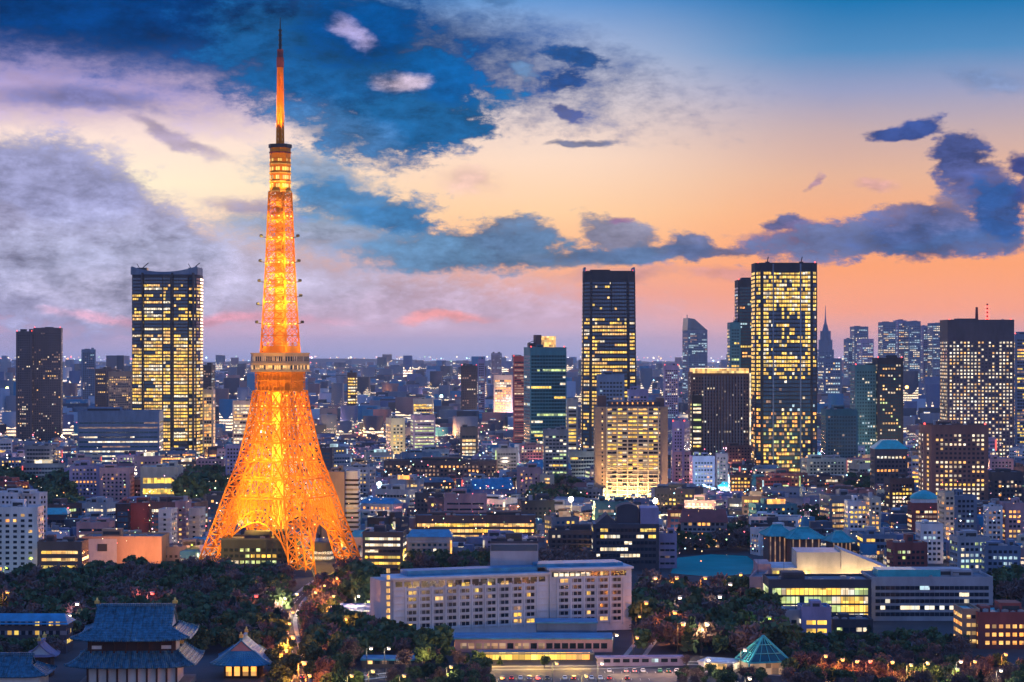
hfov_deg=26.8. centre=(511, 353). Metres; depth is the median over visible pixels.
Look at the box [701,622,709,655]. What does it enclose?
street lamp
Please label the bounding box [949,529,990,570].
apartment building
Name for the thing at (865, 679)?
tree
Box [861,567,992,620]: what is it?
office building
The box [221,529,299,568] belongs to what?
visitor building
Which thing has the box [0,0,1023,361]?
sky
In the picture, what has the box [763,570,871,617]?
office building
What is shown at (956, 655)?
tree
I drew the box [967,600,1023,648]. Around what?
office building
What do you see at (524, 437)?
ribbon window
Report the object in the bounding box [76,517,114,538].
office building
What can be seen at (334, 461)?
ribbon window
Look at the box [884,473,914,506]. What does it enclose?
apartment building
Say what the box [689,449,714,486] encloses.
apartment building
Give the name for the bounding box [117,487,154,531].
office building
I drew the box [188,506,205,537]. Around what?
apartment building
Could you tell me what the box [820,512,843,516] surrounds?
ribbon window
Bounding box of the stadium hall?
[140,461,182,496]
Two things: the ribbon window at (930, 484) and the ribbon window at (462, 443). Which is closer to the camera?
the ribbon window at (930, 484)
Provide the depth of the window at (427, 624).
983.22 m
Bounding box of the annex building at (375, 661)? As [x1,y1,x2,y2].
[360,655,423,667]
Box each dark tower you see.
[203,363,214,389]
[461,363,476,409]
[727,317,740,367]
[735,277,750,371]
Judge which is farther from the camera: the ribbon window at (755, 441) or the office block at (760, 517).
the ribbon window at (755, 441)
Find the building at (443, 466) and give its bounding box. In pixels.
[384,457,497,476]
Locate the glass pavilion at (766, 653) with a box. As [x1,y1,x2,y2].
[735,635,787,674]
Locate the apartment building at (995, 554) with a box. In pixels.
[981,538,1020,572]
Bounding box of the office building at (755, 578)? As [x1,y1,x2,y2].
[749,570,767,590]
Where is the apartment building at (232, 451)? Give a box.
[225,441,254,489]
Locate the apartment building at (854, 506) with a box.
[844,495,865,528]
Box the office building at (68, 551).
[37,534,88,568]
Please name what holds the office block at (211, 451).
on the ground
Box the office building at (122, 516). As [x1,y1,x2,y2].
[115,503,130,529]
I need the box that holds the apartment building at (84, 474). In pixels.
[69,460,104,497]
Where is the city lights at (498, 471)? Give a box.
[0,356,1023,551]
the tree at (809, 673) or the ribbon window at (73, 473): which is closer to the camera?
the tree at (809, 673)
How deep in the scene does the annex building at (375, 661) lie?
888.61 m
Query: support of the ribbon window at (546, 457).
in the apartment block at (555, 450)
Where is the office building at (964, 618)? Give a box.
[953,603,979,647]
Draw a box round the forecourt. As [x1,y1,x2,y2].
[491,664,715,681]
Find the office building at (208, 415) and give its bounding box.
[202,386,214,454]
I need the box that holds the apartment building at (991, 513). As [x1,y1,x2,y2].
[983,501,1002,539]
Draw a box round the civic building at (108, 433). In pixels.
[78,404,162,463]
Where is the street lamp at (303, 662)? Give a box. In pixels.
[298,661,306,681]
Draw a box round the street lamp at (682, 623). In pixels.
[677,622,685,654]
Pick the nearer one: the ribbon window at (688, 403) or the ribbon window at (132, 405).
the ribbon window at (688, 403)
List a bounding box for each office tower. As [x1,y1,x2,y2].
[81,348,95,398]
[478,357,484,412]
[491,352,501,384]
[524,335,566,443]
[596,371,623,405]
[682,315,707,402]
[688,368,750,455]
[850,363,875,454]
[872,355,902,443]
[940,304,1013,456]
[1014,332,1023,446]
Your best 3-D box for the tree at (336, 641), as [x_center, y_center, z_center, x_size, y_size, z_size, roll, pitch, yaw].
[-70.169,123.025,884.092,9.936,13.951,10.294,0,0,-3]
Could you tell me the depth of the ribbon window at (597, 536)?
1289.89 m
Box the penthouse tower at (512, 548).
[490,532,537,569]
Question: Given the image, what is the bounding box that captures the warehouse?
[82,528,169,563]
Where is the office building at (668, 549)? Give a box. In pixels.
[659,528,676,567]
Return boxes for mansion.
[679,509,727,549]
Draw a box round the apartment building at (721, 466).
[715,450,727,487]
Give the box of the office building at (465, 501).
[444,489,486,511]
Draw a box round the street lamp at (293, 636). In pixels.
[287,635,295,654]
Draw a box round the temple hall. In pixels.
[64,597,204,681]
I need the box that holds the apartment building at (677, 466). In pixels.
[671,451,690,482]
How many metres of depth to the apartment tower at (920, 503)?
1500.00 m
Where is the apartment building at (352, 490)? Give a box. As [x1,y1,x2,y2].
[345,469,360,535]
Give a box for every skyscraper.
[131,263,202,455]
[581,267,635,449]
[751,257,816,471]
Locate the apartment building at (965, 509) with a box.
[952,489,976,534]
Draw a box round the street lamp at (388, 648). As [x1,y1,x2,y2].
[384,647,390,671]
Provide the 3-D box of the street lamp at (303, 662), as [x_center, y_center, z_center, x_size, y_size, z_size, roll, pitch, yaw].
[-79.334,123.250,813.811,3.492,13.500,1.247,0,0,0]
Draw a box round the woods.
[0,462,1023,661]
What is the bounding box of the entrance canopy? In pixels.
[479,650,593,660]
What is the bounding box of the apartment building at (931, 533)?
[915,519,942,563]
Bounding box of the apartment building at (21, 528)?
[0,496,43,573]
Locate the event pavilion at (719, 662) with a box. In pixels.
[697,657,739,671]
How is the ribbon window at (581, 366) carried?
in the skyscraper at (608, 321)
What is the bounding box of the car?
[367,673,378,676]
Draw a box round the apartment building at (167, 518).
[158,502,177,542]
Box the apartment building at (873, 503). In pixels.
[863,492,880,530]
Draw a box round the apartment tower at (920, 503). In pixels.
[907,490,936,531]
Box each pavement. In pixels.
[281,580,313,681]
[293,585,321,681]
[364,661,1013,675]
[364,664,881,679]
[624,641,635,654]
[643,639,656,654]
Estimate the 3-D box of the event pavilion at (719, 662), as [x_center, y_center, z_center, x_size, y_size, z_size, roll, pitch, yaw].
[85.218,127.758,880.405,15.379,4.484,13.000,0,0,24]
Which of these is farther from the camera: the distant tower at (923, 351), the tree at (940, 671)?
the distant tower at (923, 351)
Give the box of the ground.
[49,364,1023,681]
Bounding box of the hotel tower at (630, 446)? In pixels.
[594,395,667,499]
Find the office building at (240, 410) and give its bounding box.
[233,398,257,443]
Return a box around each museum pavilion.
[759,524,789,561]
[783,526,826,561]
[823,530,855,550]
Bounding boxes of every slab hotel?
[370,565,550,635]
[533,559,633,630]
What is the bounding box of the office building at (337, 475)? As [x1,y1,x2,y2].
[321,465,346,537]
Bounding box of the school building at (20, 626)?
[0,613,75,653]
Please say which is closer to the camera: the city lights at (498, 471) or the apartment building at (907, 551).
the apartment building at (907, 551)
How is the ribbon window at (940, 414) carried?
in the office tower at (976, 370)
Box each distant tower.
[818,357,841,393]
[844,338,852,376]
[850,326,867,364]
[857,338,873,364]
[878,321,895,357]
[893,319,906,370]
[904,321,920,382]
[921,325,926,382]
[927,323,939,376]
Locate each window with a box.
[0,496,44,498]
[0,501,44,503]
[0,512,42,516]
[0,518,42,521]
[0,523,42,526]
[0,528,42,532]
[0,533,42,537]
[0,539,41,542]
[0,546,36,548]
[0,552,36,553]
[0,557,36,559]
[0,562,36,564]
[0,621,71,625]
[0,627,72,634]
[18,337,33,338]
[18,349,33,350]
[18,356,33,357]
[18,368,33,369]
[18,375,33,376]
[18,394,33,395]
[18,413,33,414]
[18,432,33,433]
[24,467,65,469]
[25,472,49,473]
[27,449,54,450]
[27,453,54,454]
[27,457,54,458]
[35,349,62,350]
[35,356,62,357]
[35,375,62,376]
[35,382,62,383]
[35,389,62,390]
[35,401,62,402]
[35,408,62,409]
[35,415,62,416]
[35,427,62,428]
[35,434,62,435]
[41,548,87,553]
[41,556,87,560]
[47,518,70,522]
[68,508,80,511]
[73,469,98,470]
[73,473,98,474]
[73,477,98,478]
[76,481,98,482]
[77,485,98,486]
[77,489,98,490]
[79,421,162,423]
[79,425,162,428]
[79,430,162,432]
[79,435,162,437]
[79,439,162,442]
[79,444,162,447]
[79,493,98,494]
[79,527,113,530]
[84,449,162,451]
[87,508,114,511]
[103,472,133,475]
[103,476,133,479]
[103,480,133,483]
[103,484,133,487]
[103,488,133,490]
[103,492,133,494]
[110,399,131,400]
[117,511,130,515]
[117,517,130,521]
[117,523,130,526]
[132,278,202,280]
[132,281,202,283]
[132,284,202,287]
[132,288,202,290]
[132,291,202,293]
[132,294,202,296]
[132,298,202,300]
[132,301,202,303]
[132,305,202,306]
[132,308,202,310]
[132,311,202,313]
[132,315,202,316]
[132,318,202,320]
[132,321,202,323]
[132,325,202,326]
[132,328,202,329]
[132,331,202,333]
[132,335,202,336]
[132,338,202,339]
[132,342,202,343]
[132,345,202,346]
[132,348,202,349]
[132,352,202,353]
[132,355,202,356]
[132,358,202,359]
[132,362,202,363]
[132,365,202,366]
[132,368,202,369]
[132,371,202,373]
[132,375,202,376]
[132,378,202,379]
[132,381,202,383]
[132,385,202,386]
[132,388,202,390]
[132,391,201,393]
[132,395,201,396]
[132,398,201,400]
[132,401,201,403]
[132,405,201,406]
[132,408,201,410]
[134,461,160,463]
[143,478,176,482]
[143,489,173,493]
[158,454,195,455]
[162,457,195,459]
[163,411,201,413]
[163,415,201,416]
[163,418,201,420]
[163,421,201,423]
[163,425,201,427]
[163,428,201,430]
[163,431,201,433]
[163,434,201,437]
[163,438,201,440]
[163,441,201,443]
[163,444,201,447]
[163,512,175,515]
[166,555,179,557]
[199,460,225,462]
[204,394,214,396]
[204,404,214,406]
[204,414,214,416]
[204,424,214,426]
[204,437,214,439]
[224,546,299,550]
[224,552,299,557]
[227,448,253,449]
[227,455,254,457]
[233,557,299,563]
[234,405,251,406]
[234,408,252,409]
[234,412,255,413]
[234,415,252,416]
[334,457,350,458]
[334,461,350,462]
[345,478,359,480]
[345,483,359,485]
[345,487,359,490]
[345,492,359,494]
[345,497,359,499]
[345,506,359,508]
[345,510,359,513]
[363,506,401,509]
[364,457,392,458]
[365,536,405,539]
[365,542,405,545]
[365,548,405,551]
[365,554,405,558]
[367,661,422,663]
[369,523,407,526]
[372,560,405,564]
[377,494,414,497]
[383,568,398,570]
[386,465,497,467]
[386,469,497,471]
[386,472,497,475]
[400,499,414,502]
[405,484,422,486]
[411,420,434,421]
[411,430,434,431]
[411,433,434,434]
[411,442,434,444]
[412,541,452,545]
[412,546,452,550]
[414,404,432,405]
[414,407,432,408]
[414,409,432,410]
[417,524,535,526]
[420,590,429,593]
[420,597,429,600]
[420,610,429,613]
[420,617,429,620]
[420,623,429,626]
[424,486,453,488]
[434,590,442,593]
[434,603,442,606]
[434,616,442,619]
[447,503,486,504]
[447,509,486,509]
[449,529,535,531]
[453,535,530,537]
[460,643,612,648]
[462,436,477,437]
[462,439,477,441]
[462,443,477,444]
[462,447,477,448]
[462,451,477,452]
[486,652,592,659]
[487,503,516,506]
[492,453,517,454]
[492,457,517,458]
[495,380,512,381]
[495,382,512,383]
[495,385,512,386]
[495,387,512,388]
[495,390,512,391]
[495,392,512,393]
[495,395,512,396]
[495,397,512,398]
[495,400,512,401]
[495,402,512,403]
[495,405,512,406]
[495,407,512,408]
[495,410,512,411]
[498,464,517,465]
[518,450,542,451]
[518,506,554,509]
[521,474,540,475]
[521,477,539,478]
[521,481,539,482]
[522,453,542,454]
[522,456,542,457]
[524,355,566,357]
[524,359,566,360]
[524,362,566,363]
[524,366,566,367]
[524,369,566,370]
[524,372,566,374]
[524,376,566,377]
[524,379,566,381]
[524,382,566,384]
[524,386,566,387]
[524,389,566,391]
[524,393,566,394]
[524,396,566,398]
[524,399,565,401]
[524,403,565,405]
[524,406,565,408]
[524,410,565,412]
[524,413,565,415]
[524,416,565,418]
[524,420,565,422]
[524,423,565,425]
[524,427,565,429]
[524,430,542,432]
[524,433,542,436]
[524,437,542,439]
[524,440,542,442]
[535,512,554,513]
[545,520,573,523]
[546,436,568,437]
[546,443,568,444]
[546,450,568,451]
[546,454,568,455]
[546,457,568,458]
[546,461,568,462]
[546,468,568,469]
[552,535,591,537]
[552,540,591,542]
[552,545,591,547]
[555,509,592,511]
[559,579,567,582]
[559,598,567,601]
[559,611,567,614]
[570,457,593,458]
[570,461,593,462]
[571,465,591,466]
[581,366,635,367]
[581,369,635,370]
[581,373,635,374]
[581,376,635,378]
[581,380,635,381]
[581,384,635,385]
[581,387,629,389]
[581,391,626,392]
[581,394,626,396]
[581,398,626,400]
[582,282,634,284]
[582,286,634,288]
[582,289,634,291]
[582,293,635,295]
[582,297,635,298]
[582,300,635,302]
[582,304,635,305]
[582,308,635,309]
[582,311,635,313]
[582,315,635,316]
[582,318,635,320]
[582,322,635,323]
[582,326,635,327]
[582,329,635,331]
[582,333,635,334]
[582,337,635,338]
[582,340,635,341]
[582,344,635,345]
[582,348,635,349]
[582,351,635,352]
[582,355,635,356]
[582,359,635,360]
[582,362,635,363]
[583,491,605,493]
[585,578,594,581]
[585,591,594,594]
[585,604,594,607]
[592,527,658,531]
[592,534,658,537]
[592,540,658,543]
[592,546,658,550]
[593,509,614,511]
[594,408,667,409]
[594,412,667,413]
[594,416,667,417]
[594,420,667,421]
[594,424,667,425]
[594,428,667,429]
[594,432,667,433]
[594,436,667,437]
[594,440,667,441]
[594,444,667,445]
[594,448,667,449]
[594,451,667,453]
[594,455,667,457]
[594,459,667,460]
[594,463,667,464]
[594,467,667,468]
[594,471,667,472]
[594,475,667,476]
[594,479,667,480]
[594,483,667,484]
[596,382,623,383]
[596,386,623,387]
[596,389,623,391]
[596,393,623,395]
[596,397,623,399]
[596,554,658,556]
[596,658,682,662]
[597,487,651,488]
[600,578,607,581]
[600,597,607,600]
[600,610,607,613]
[607,491,650,492]
[607,495,650,496]
[612,584,620,587]
[612,597,620,600]
[612,603,620,606]
[612,616,620,619]
[618,560,658,562]
[627,396,647,397]
[657,494,693,496]
[657,498,685,500]
[657,502,683,504]
[660,543,676,544]
[660,549,676,550]
[660,556,676,557]
[660,562,676,563]
[683,335,707,336]
[683,337,707,338]
[683,356,707,357]
[684,523,726,525]
[684,528,726,530]
[688,377,749,378]
[688,380,749,381]
[688,384,749,385]
[688,387,749,388]
[688,390,749,391]
[688,394,749,395]
[688,397,749,398]
[688,400,749,401]
[688,403,749,405]
[688,407,749,408]
[688,410,749,411]
[688,413,749,415]
[688,417,749,418]
[688,420,749,421]
[688,502,722,505]
[688,507,722,508]
[690,462,714,463]
[690,469,714,470]
[690,472,714,474]
[690,476,714,477]
[690,479,714,481]
[703,424,749,425]
[703,428,749,428]
[703,431,749,432]
[703,434,749,435]
[703,438,749,438]
[703,441,749,442]
[703,444,749,445]
[705,662,738,669]
[728,477,750,479]
[728,481,750,483]
[728,485,750,486]
[728,488,750,490]
[730,504,741,506]
[744,500,759,502]
[749,507,796,510]
[749,511,796,514]
[751,272,816,275]
[751,276,816,279]
[751,280,816,283]
[751,284,816,287]
[751,288,816,290]
[751,292,816,294]
[751,296,816,298]
[751,300,816,302]
[751,304,816,306]
[751,308,816,310]
[751,312,816,314]
[751,316,816,318]
[751,320,816,322]
[751,324,816,326]
[751,328,816,330]
[751,332,816,334]
[751,336,816,338]
[751,340,816,342]
[751,344,816,346]
[751,348,816,350]
[751,352,816,354]
[751,356,816,358]
[751,360,816,362]
[751,364,816,366]
[751,368,816,370]
[751,372,816,374]
[751,376,816,378]
[751,380,816,382]
[751,384,816,386]
[751,388,816,390]
[751,392,816,394]
[751,396,816,398]
[751,400,816,402]
[751,404,816,406]
[751,407,816,410]
[751,411,816,414]
[751,415,816,418]
[751,419,816,422]
[751,423,816,426]
[751,427,816,430]
[751,431,816,434]
[751,435,816,438]
[751,439,816,442]
[751,443,816,446]
[751,447,816,450]
[751,451,816,454]
[751,455,807,458]
[751,459,799,462]
[751,519,800,523]
[757,464,799,466]
[757,480,787,482]
[763,583,871,594]
[767,476,805,477]
[769,492,801,494]
[781,597,871,602]
[783,605,871,611]
[791,620,799,623]
[800,619,831,624]
[802,461,846,463]
[802,464,846,466]
[802,468,846,470]
[802,471,846,473]
[806,479,839,481]
[806,483,834,486]
[807,629,831,632]
[818,368,841,369]
[818,371,841,372]
[818,374,841,375]
[818,377,841,378]
[820,502,843,505]
[820,507,843,511]
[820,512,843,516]
[821,415,857,417]
[821,419,857,421]
[821,422,857,424]
[821,426,857,428]
[821,430,857,432]
[821,433,857,435]
[821,437,857,439]
[821,440,857,442]
[821,444,857,446]
[821,447,857,450]
[821,451,857,453]
[821,518,843,521]
[837,628,872,631]
[840,456,857,457]
[845,505,865,508]
[845,510,865,512]
[845,515,865,517]
[845,519,865,522]
[845,524,865,527]
[850,371,875,372]
[850,378,875,379]
[850,381,875,382]
[850,384,875,386]
[850,388,875,389]
[850,394,875,396]
[850,398,875,399]
[850,401,875,403]
[850,405,875,406]
[850,469,869,470]
[858,412,875,413]
[858,415,875,416]
[858,422,875,423]
[858,429,875,430]
[858,432,875,433]
[858,439,875,440]
[858,442,875,443]
[858,536,896,541]
[858,543,885,547]
[866,506,880,509]
[871,455,907,457]
[871,460,907,462]
[871,464,907,466]
[871,468,907,471]
[871,473,907,475]
[875,586,992,589]
[875,593,992,595]
[875,599,992,602]
[875,606,952,609]
[875,612,952,615]
[876,368,902,369]
[876,371,902,372]
[876,378,902,379]
[876,385,902,386]
[876,388,902,389]
[876,392,902,393]
[876,395,902,396]
[876,402,902,403]
[876,405,902,406]
[876,409,902,410]
[876,412,902,413]
[876,419,902,420]
[876,422,902,423]
[876,426,902,427]
[876,429,902,430]
[876,436,902,437]
[876,439,902,440]
[885,483,914,486]
[885,488,914,490]
[885,492,914,494]
[885,496,909,498]
[885,500,906,502]
[887,549,927,553]
[887,554,927,558]
[887,560,927,564]
[908,509,936,512]
[908,514,936,517]
[908,519,936,521]
[916,529,942,533]
[916,535,942,538]
[919,433,988,436]
[919,437,988,440]
[919,442,988,445]
[919,446,988,449]
[919,451,988,454]
[919,455,988,458]
[919,459,988,463]
[919,464,988,467]
[919,468,988,472]
[919,473,988,476]
[919,477,988,481]
[919,481,988,485]
[919,486,988,489]
[919,490,988,494]
[928,542,942,544]
[928,547,942,549]
[928,553,942,554]
[928,558,942,560]
[938,496,953,499]
[938,501,953,504]
[938,506,953,509]
[938,511,953,514]
[938,516,953,519]
[938,521,953,524]
[940,342,1013,343]
[940,345,1013,346]
[940,349,1013,349]
[940,352,1013,353]
[940,356,1013,356]
[940,359,1013,360]
[940,362,1013,363]
[940,366,1013,367]
[940,369,1013,370]
[940,373,1013,374]
[940,376,1013,377]
[940,379,1013,381]
[940,383,1013,384]
[940,386,1013,388]
[940,390,1013,391]
[940,393,1013,394]
[940,396,1013,398]
[940,400,1013,401]
[940,403,1013,405]
[940,407,1013,408]
[940,410,1013,412]
[940,414,1013,415]
[940,417,1013,419]
[940,420,1013,422]
[950,540,985,544]
[950,546,980,550]
[950,552,980,556]
[950,557,980,561]
[950,563,980,567]
[954,610,975,618]
[954,618,975,626]
[954,626,975,634]
[958,500,976,501]
[958,505,976,506]
[958,510,976,511]
[958,515,976,516]
[958,520,976,521]
[958,525,976,526]
[976,623,1023,627]
[976,632,1023,635]
[976,640,1023,644]
[982,548,1020,552]
[982,554,1020,558]
[982,560,1020,564]
[984,510,1002,513]
[984,515,1002,518]
[984,520,1002,523]
[984,525,1002,528]
[984,530,1002,533]
[988,425,1013,426]
[988,428,1013,429]
[988,432,1013,433]
[988,489,1023,491]
[989,435,1013,436]
[989,480,1023,482]
[989,484,1023,486]
[989,493,1023,495]
[989,536,1002,538]
[992,462,1010,463]
[992,465,1010,466]
[996,439,1013,440]
[997,442,1013,443]
[1003,510,1023,512]
[1003,515,1023,517]
[1003,520,1023,522]
[1003,525,1023,527]
[1003,529,1023,531]
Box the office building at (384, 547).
[362,525,406,573]
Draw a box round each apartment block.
[0,445,24,458]
[0,454,22,467]
[0,476,28,487]
[0,488,47,534]
[56,447,62,459]
[68,453,91,464]
[113,463,133,465]
[115,449,139,462]
[124,451,135,453]
[124,530,141,531]
[134,452,161,476]
[166,538,203,560]
[178,457,195,467]
[194,535,220,542]
[196,454,225,466]
[206,491,241,517]
[217,448,225,457]
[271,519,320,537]
[317,444,347,453]
[336,461,375,494]
[350,530,363,559]
[360,497,402,515]
[364,449,393,461]
[372,480,391,497]
[403,503,406,515]
[407,529,452,563]
[415,488,450,514]
[419,446,448,456]
[424,477,453,490]
[427,493,443,510]
[461,473,496,485]
[482,530,527,547]
[496,507,508,509]
[515,441,542,461]
[517,493,554,522]
[537,523,543,533]
[543,426,568,475]
[544,511,578,544]
[548,523,591,549]
[554,496,590,503]
[556,505,589,519]
[574,486,605,500]
[577,476,593,482]
[651,480,669,497]
[655,483,702,513]
[663,363,678,417]
[668,482,706,494]
[672,418,689,482]
[684,494,723,508]
[716,491,726,494]
[716,491,743,506]
[718,482,727,490]
[723,443,750,461]
[726,511,741,522]
[731,460,756,474]
[749,498,796,515]
[750,522,794,555]
[751,516,793,526]
[761,483,801,496]
[764,468,807,486]
[801,454,846,478]
[822,454,842,457]
[827,484,872,493]
[831,485,875,495]
[831,526,876,542]
[858,445,864,456]
[873,483,883,493]
[881,506,887,512]
[881,527,903,533]
[912,449,918,455]
[946,541,948,561]
[977,498,998,503]
[977,500,998,513]
[988,455,1013,469]
[1009,445,1023,459]
[1014,458,1023,465]
[1014,534,1023,547]
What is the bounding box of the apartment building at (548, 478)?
[540,471,553,484]
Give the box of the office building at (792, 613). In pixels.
[781,595,799,625]
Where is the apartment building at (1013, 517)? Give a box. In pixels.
[999,497,1023,539]
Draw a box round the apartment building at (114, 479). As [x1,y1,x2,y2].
[99,464,133,500]
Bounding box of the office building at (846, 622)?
[831,612,872,635]
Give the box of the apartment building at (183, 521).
[175,496,191,539]
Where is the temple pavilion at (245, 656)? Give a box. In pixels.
[210,626,272,678]
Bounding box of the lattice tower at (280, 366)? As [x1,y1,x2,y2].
[199,19,362,576]
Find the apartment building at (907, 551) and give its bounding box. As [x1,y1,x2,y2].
[886,534,927,566]
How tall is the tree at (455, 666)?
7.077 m
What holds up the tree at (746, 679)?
on the ground
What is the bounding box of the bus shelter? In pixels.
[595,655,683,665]
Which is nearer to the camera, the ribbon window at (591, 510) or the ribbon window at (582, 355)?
the ribbon window at (591, 510)
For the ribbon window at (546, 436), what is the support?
in the apartment block at (555, 450)
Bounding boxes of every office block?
[0,438,11,452]
[0,485,29,490]
[22,460,65,477]
[25,443,55,462]
[47,498,81,517]
[47,508,70,526]
[76,498,90,512]
[79,451,101,463]
[80,511,114,520]
[85,496,119,514]
[95,367,113,406]
[108,369,131,409]
[112,461,130,463]
[134,476,139,495]
[150,496,207,531]
[158,447,195,462]
[205,446,217,457]
[307,444,333,475]
[334,451,351,466]
[347,371,356,405]
[351,458,375,465]
[362,510,376,517]
[367,511,408,533]
[375,484,416,506]
[376,472,397,483]
[386,415,404,453]
[390,474,423,490]
[401,449,440,458]
[411,413,434,448]
[413,397,433,413]
[448,474,468,488]
[460,424,477,455]
[472,453,491,458]
[479,530,513,535]
[487,494,517,507]
[492,444,517,472]
[494,373,512,411]
[504,493,528,498]
[511,494,524,498]
[531,531,543,536]
[553,499,592,514]
[566,397,577,450]
[568,447,593,476]
[570,482,593,487]
[585,465,593,478]
[593,496,628,519]
[627,386,647,400]
[667,504,695,529]
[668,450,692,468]
[682,483,696,486]
[690,391,702,454]
[728,493,749,509]
[742,491,777,517]
[749,511,800,527]
[751,474,763,485]
[753,465,779,473]
[756,474,790,490]
[772,491,809,507]
[806,473,842,491]
[814,528,832,533]
[819,489,873,529]
[821,404,857,458]
[847,454,869,471]
[849,459,869,474]
[857,528,896,563]
[869,440,907,487]
[900,505,906,512]
[908,462,910,476]
[911,455,918,483]
[919,420,988,501]
[943,538,948,548]
[988,437,996,457]
[988,462,1023,502]
[1014,463,1023,471]
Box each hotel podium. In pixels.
[454,633,613,651]
[535,618,597,632]
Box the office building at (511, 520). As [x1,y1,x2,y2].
[415,510,535,537]
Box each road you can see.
[285,590,307,681]
[364,662,796,678]
[629,643,649,654]
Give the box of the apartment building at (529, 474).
[517,463,540,496]
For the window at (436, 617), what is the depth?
985.38 m
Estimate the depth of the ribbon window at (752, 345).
2139.69 m
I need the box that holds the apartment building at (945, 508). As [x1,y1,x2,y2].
[937,490,953,539]
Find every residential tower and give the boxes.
[16,329,33,440]
[33,327,62,441]
[513,355,523,442]
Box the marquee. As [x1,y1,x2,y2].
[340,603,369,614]
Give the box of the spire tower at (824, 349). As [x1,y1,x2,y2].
[817,306,833,385]
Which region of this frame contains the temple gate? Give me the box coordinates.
[28,632,60,676]
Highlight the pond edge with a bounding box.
[669,554,752,576]
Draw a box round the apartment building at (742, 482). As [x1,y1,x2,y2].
[728,471,750,494]
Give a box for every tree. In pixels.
[264,648,281,665]
[265,663,292,681]
[270,660,286,665]
[272,643,292,655]
[275,671,282,680]
[275,676,290,681]
[279,652,302,679]
[296,642,322,661]
[303,660,319,679]
[312,670,329,681]
[314,655,341,671]
[317,671,329,678]
[319,672,338,681]
[322,652,345,672]
[324,646,333,657]
[330,636,350,653]
[332,659,346,681]
[335,636,363,669]
[335,652,353,668]
[343,668,364,681]
[348,657,356,669]
[348,671,363,681]
[385,667,401,680]
[387,676,403,681]
[390,663,406,669]
[392,671,410,678]
[394,649,413,664]
[401,677,411,681]
[404,666,421,677]
[414,645,431,662]
[415,677,427,681]
[419,663,434,679]
[423,645,437,661]
[432,667,450,676]
[432,675,447,681]
[435,654,443,662]
[435,663,446,671]
[442,651,447,663]
[446,669,465,681]
[447,664,458,670]
[453,652,467,663]
[462,654,470,662]
[466,669,479,676]
[466,673,480,678]
[468,662,482,674]
[468,676,482,681]
[469,657,481,666]
[477,657,492,668]
[478,675,492,681]
[481,674,495,681]
[482,666,491,675]
[496,656,503,664]
[540,655,550,668]
[675,670,686,678]
[677,674,687,681]
[680,654,690,665]
[681,667,692,678]
[689,667,701,676]
[690,674,700,681]
[697,665,706,671]
[698,671,707,681]
[700,675,707,681]
[705,663,716,670]
[712,669,722,681]
[717,671,730,681]
[725,664,733,670]
[727,674,732,681]
[731,672,737,681]
[738,665,750,676]
[744,675,752,681]
[747,665,756,671]
[753,670,767,680]
[756,673,765,681]
[762,676,771,681]
[780,657,798,671]
[780,666,794,681]
[789,650,808,670]
[789,673,801,681]
[791,652,812,668]
[797,671,806,681]
[798,658,808,672]
[800,670,815,681]
[806,650,820,662]
[806,676,822,681]
[808,652,826,664]
[808,664,821,669]
[812,667,825,680]
[813,657,826,665]
[815,663,828,671]
[824,653,836,665]
[824,667,836,681]
[827,662,845,669]
[832,669,843,677]
[835,648,849,657]
[836,657,853,666]
[837,661,847,669]
[837,677,853,681]
[838,669,856,681]
[845,663,861,675]
[847,649,856,659]
[853,654,869,663]
[853,670,860,681]
[856,674,874,681]
[857,649,871,659]
[857,659,868,671]
[858,666,876,678]
[859,645,875,655]
[863,659,882,675]
[872,657,885,663]
[873,652,893,674]
[874,648,887,656]
[878,677,894,681]
[879,663,892,675]
[880,670,894,677]
[888,675,897,681]
[889,662,900,671]
[889,670,901,681]
[892,653,906,662]
[894,647,904,658]
[894,663,914,672]
[897,649,915,659]
[897,676,905,681]
[899,668,905,678]
[901,658,915,664]
[905,664,926,676]
[905,675,916,681]
[907,670,920,679]
[911,669,933,681]
[915,651,931,659]
[915,656,929,663]
[917,663,934,672]
[924,643,942,657]
[925,660,935,666]
[929,655,944,665]
[932,665,946,680]
[942,661,957,665]
[943,656,958,662]
[943,664,953,675]
[944,672,968,681]
[946,668,962,677]
[948,652,965,659]
[957,659,971,671]
[957,665,979,677]
[958,653,974,664]
[959,648,974,658]
[966,676,978,681]
[969,660,989,675]
[975,654,993,667]
[976,669,984,681]
[982,664,995,676]
[983,673,1002,681]
[989,668,1005,681]
[992,652,1007,662]
[993,659,999,668]
[997,663,1009,681]
[1001,663,1019,679]
[1005,677,1020,681]
[1011,670,1023,681]
[1014,663,1023,669]
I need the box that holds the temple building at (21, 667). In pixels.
[0,652,56,681]
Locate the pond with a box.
[671,554,752,576]
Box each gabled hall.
[469,477,513,494]
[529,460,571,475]
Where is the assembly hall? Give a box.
[753,545,885,573]
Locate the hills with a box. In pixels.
[63,358,719,363]
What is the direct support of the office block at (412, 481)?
on the ground
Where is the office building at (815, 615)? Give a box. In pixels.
[797,599,831,635]
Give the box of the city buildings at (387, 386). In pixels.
[0,354,1023,565]
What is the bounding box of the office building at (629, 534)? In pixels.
[592,502,658,569]

